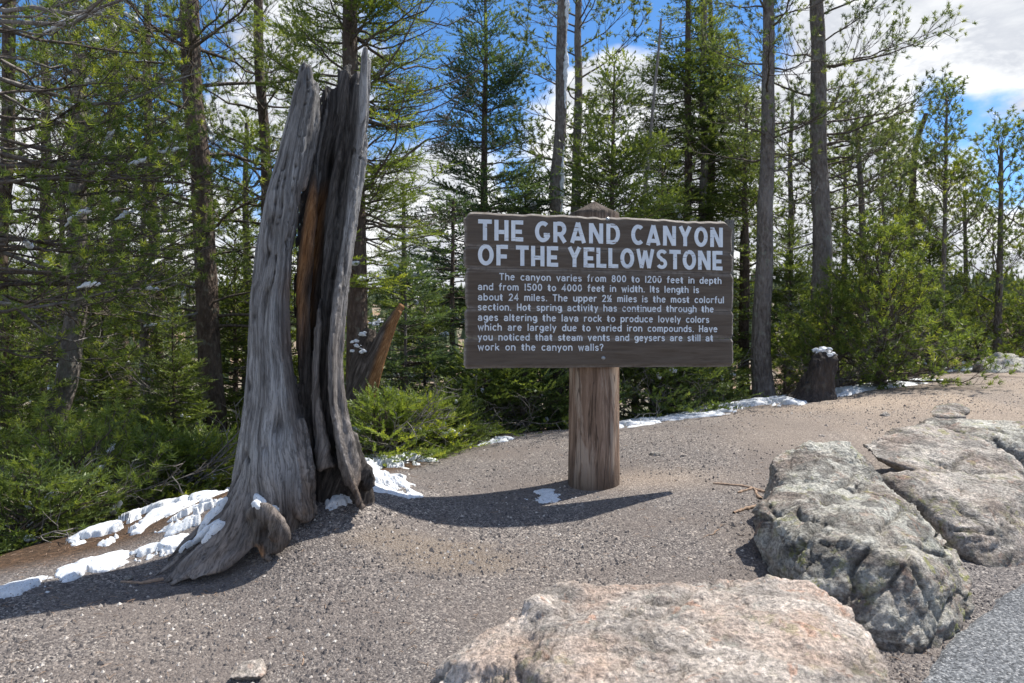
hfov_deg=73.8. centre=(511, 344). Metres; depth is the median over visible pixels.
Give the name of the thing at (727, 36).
spruce tree
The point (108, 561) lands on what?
snow patch
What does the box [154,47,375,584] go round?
broken stump
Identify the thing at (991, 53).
sky
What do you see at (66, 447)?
pine bush
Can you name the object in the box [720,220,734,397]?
dead pine
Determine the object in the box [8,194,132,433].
spruce tree
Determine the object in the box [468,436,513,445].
snow patch
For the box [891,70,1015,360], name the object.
pine tree
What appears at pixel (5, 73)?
pine tree
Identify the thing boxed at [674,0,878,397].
pine tree
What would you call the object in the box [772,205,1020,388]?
pine bush
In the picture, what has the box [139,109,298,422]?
spruce tree
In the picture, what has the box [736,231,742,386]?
dead pine
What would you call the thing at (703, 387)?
fir bush
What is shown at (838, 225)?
pine tree
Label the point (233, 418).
fir bush
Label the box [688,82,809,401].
spruce tree
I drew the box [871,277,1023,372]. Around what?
pine bush
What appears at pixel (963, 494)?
boulder
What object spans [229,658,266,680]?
rock
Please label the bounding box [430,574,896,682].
boulder
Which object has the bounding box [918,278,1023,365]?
pine bush
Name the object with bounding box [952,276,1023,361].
pine bush
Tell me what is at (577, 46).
pine tree
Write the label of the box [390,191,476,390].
fir tree
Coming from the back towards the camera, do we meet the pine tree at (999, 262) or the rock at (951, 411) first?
the pine tree at (999, 262)
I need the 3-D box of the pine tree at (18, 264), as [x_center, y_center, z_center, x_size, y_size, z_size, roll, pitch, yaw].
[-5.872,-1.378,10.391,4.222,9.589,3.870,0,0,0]
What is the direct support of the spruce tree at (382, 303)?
on the ground
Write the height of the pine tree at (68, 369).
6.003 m
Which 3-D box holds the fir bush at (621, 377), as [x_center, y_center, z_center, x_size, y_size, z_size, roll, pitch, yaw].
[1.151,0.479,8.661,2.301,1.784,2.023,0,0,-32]
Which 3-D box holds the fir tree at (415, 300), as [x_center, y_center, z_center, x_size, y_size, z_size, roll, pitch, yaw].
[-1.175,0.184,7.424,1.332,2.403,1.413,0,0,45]
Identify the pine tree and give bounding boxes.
[0,0,184,456]
[0,0,243,476]
[0,0,260,428]
[0,0,271,366]
[0,0,391,468]
[0,26,170,427]
[36,0,260,431]
[94,0,387,379]
[463,0,667,370]
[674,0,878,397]
[692,0,977,373]
[731,63,863,391]
[777,80,969,380]
[858,100,974,371]
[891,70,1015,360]
[915,161,1023,362]
[930,104,1023,351]
[972,110,1023,329]
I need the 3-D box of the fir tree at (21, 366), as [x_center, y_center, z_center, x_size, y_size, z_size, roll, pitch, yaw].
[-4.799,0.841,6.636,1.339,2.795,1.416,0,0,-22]
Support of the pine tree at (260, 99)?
on the ground
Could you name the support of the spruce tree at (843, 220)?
on the ground
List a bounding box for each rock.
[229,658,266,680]
[650,452,660,455]
[879,411,890,416]
[931,403,969,418]
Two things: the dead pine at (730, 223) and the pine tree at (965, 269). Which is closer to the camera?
the dead pine at (730, 223)
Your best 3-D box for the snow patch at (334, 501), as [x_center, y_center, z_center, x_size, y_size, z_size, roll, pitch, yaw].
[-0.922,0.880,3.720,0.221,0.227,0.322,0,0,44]
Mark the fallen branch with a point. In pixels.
(756, 490)
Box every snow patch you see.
[0,576,52,598]
[54,550,128,582]
[66,487,229,546]
[123,533,188,560]
[154,498,222,536]
[324,494,351,510]
[365,451,438,468]
[373,468,406,488]
[373,473,423,498]
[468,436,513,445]
[526,488,560,503]
[619,411,729,427]
[678,397,771,412]
[756,396,806,405]
[778,378,942,396]
[936,366,972,372]
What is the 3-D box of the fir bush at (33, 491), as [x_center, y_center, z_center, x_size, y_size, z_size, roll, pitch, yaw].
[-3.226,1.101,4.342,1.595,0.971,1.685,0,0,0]
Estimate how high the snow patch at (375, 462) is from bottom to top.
0.544 m
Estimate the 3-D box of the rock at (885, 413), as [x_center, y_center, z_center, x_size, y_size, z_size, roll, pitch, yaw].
[3.566,0.672,6.525,0.128,0.071,0.091,0,0,-31]
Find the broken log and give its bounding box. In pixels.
[346,303,403,451]
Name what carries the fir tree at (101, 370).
on the ground
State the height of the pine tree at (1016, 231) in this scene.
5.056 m
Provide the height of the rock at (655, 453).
0.046 m
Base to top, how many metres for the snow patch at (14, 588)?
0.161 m
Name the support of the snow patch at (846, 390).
on the ground
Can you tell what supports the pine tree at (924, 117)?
on the ground
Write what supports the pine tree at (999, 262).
on the ground
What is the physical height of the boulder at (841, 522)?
0.778 m
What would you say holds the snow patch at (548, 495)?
on the ground
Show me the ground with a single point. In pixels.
(440, 625)
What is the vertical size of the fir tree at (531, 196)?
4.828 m
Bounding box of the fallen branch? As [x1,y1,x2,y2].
[713,482,764,498]
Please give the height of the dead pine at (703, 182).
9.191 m
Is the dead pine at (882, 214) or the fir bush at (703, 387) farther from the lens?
the dead pine at (882, 214)
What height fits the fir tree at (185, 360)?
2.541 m
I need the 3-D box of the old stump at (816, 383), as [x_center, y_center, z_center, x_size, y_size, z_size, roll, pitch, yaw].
[3.369,0.436,7.776,0.738,0.833,0.714,0,0,19]
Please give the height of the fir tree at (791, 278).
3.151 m
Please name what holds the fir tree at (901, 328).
on the ground
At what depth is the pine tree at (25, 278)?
11.81 m
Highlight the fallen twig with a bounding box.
[120,577,163,583]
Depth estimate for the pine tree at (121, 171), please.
5.48 m
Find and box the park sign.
[463,202,732,490]
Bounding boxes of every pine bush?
[0,390,215,546]
[0,397,137,538]
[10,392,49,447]
[737,309,841,395]
[771,266,922,389]
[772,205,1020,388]
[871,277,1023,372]
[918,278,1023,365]
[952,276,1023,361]
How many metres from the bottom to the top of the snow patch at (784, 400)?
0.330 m
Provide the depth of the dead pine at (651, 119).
9.58 m
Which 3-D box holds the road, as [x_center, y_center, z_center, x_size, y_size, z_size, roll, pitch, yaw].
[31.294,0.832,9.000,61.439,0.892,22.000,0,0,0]
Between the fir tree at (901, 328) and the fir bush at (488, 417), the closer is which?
the fir bush at (488, 417)
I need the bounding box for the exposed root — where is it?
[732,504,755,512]
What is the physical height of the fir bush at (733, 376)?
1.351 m
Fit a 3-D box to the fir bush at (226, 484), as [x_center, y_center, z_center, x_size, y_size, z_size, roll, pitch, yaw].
[-2.862,1.322,6.542,1.822,1.318,2.013,0,0,33]
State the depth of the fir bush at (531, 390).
7.41 m
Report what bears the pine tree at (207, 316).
on the ground
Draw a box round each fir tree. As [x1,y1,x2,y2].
[0,287,77,527]
[39,288,152,460]
[131,302,231,459]
[175,226,298,451]
[232,0,491,393]
[344,252,463,402]
[380,289,471,441]
[387,0,578,335]
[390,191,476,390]
[472,174,550,395]
[544,44,712,338]
[634,128,701,401]
[771,216,811,392]
[869,159,937,375]
[889,194,987,370]
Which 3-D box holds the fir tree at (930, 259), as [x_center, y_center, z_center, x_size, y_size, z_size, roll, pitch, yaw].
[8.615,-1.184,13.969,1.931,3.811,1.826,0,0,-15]
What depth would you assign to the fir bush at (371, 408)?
5.54 m
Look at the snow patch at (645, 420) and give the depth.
7.17 m
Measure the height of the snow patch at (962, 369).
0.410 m
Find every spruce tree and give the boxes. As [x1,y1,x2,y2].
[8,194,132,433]
[72,170,200,436]
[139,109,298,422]
[220,99,385,396]
[367,179,447,441]
[616,0,759,301]
[643,0,781,393]
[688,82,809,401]
[803,148,906,382]
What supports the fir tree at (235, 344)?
on the ground
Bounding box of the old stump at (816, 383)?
[785,346,838,402]
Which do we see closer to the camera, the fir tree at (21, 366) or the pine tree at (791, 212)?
the fir tree at (21, 366)
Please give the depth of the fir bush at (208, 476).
5.70 m
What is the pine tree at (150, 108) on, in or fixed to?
on the ground
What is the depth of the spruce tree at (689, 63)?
12.19 m
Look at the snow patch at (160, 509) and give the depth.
4.05 m
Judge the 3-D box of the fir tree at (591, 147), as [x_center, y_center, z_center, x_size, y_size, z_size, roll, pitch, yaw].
[1.306,-1.377,8.929,2.435,5.082,2.574,0,0,-36]
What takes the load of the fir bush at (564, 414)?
on the ground
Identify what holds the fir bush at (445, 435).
on the ground
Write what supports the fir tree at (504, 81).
on the ground
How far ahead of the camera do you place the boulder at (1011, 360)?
10.89 m
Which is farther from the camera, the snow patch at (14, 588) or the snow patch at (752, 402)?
the snow patch at (752, 402)
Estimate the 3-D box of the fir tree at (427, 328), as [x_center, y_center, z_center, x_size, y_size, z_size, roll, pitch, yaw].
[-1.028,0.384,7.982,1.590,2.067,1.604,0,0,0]
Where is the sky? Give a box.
[0,0,1023,296]
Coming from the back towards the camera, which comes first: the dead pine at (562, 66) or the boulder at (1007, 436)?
the dead pine at (562, 66)
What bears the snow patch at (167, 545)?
on the ground
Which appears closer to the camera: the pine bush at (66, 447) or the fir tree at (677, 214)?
the pine bush at (66, 447)
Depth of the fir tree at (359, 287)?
6.47 m
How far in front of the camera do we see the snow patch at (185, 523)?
3.73 m
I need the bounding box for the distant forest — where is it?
[8,267,1023,421]
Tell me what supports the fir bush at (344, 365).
on the ground
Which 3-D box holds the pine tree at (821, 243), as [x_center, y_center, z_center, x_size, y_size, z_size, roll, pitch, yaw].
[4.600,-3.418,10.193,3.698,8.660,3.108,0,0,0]
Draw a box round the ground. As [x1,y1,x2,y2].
[0,295,1023,682]
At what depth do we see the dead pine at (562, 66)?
10.41 m
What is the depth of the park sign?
4.41 m
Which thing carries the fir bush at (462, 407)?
on the ground
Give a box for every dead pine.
[532,0,569,410]
[624,18,684,413]
[678,0,720,395]
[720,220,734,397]
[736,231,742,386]
[850,147,920,371]
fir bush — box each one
[0,433,144,555]
[2,392,189,537]
[38,399,241,542]
[110,414,239,510]
[124,400,232,511]
[152,396,243,469]
[231,357,393,470]
[347,367,462,466]
[357,382,510,459]
[391,381,514,447]
[422,340,568,437]
[422,386,532,440]
[450,357,568,434]
[490,368,632,431]
[542,367,688,425]
[619,367,749,420]
[624,338,763,413]
[664,338,775,406]
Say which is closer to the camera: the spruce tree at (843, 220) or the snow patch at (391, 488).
the snow patch at (391, 488)
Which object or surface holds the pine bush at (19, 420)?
on the ground
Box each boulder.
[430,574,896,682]
[751,440,974,653]
[863,424,1023,566]
[916,417,1023,466]
[970,352,1023,372]
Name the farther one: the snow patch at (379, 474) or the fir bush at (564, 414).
the fir bush at (564, 414)
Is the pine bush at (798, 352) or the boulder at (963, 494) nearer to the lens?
the boulder at (963, 494)
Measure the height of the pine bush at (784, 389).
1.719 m
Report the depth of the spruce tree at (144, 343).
9.43 m
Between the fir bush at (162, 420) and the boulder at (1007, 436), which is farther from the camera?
the fir bush at (162, 420)
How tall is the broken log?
1.428 m
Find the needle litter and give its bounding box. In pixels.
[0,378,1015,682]
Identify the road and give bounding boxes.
[921,583,1023,682]
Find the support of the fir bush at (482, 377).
on the ground
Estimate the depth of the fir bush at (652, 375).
8.08 m

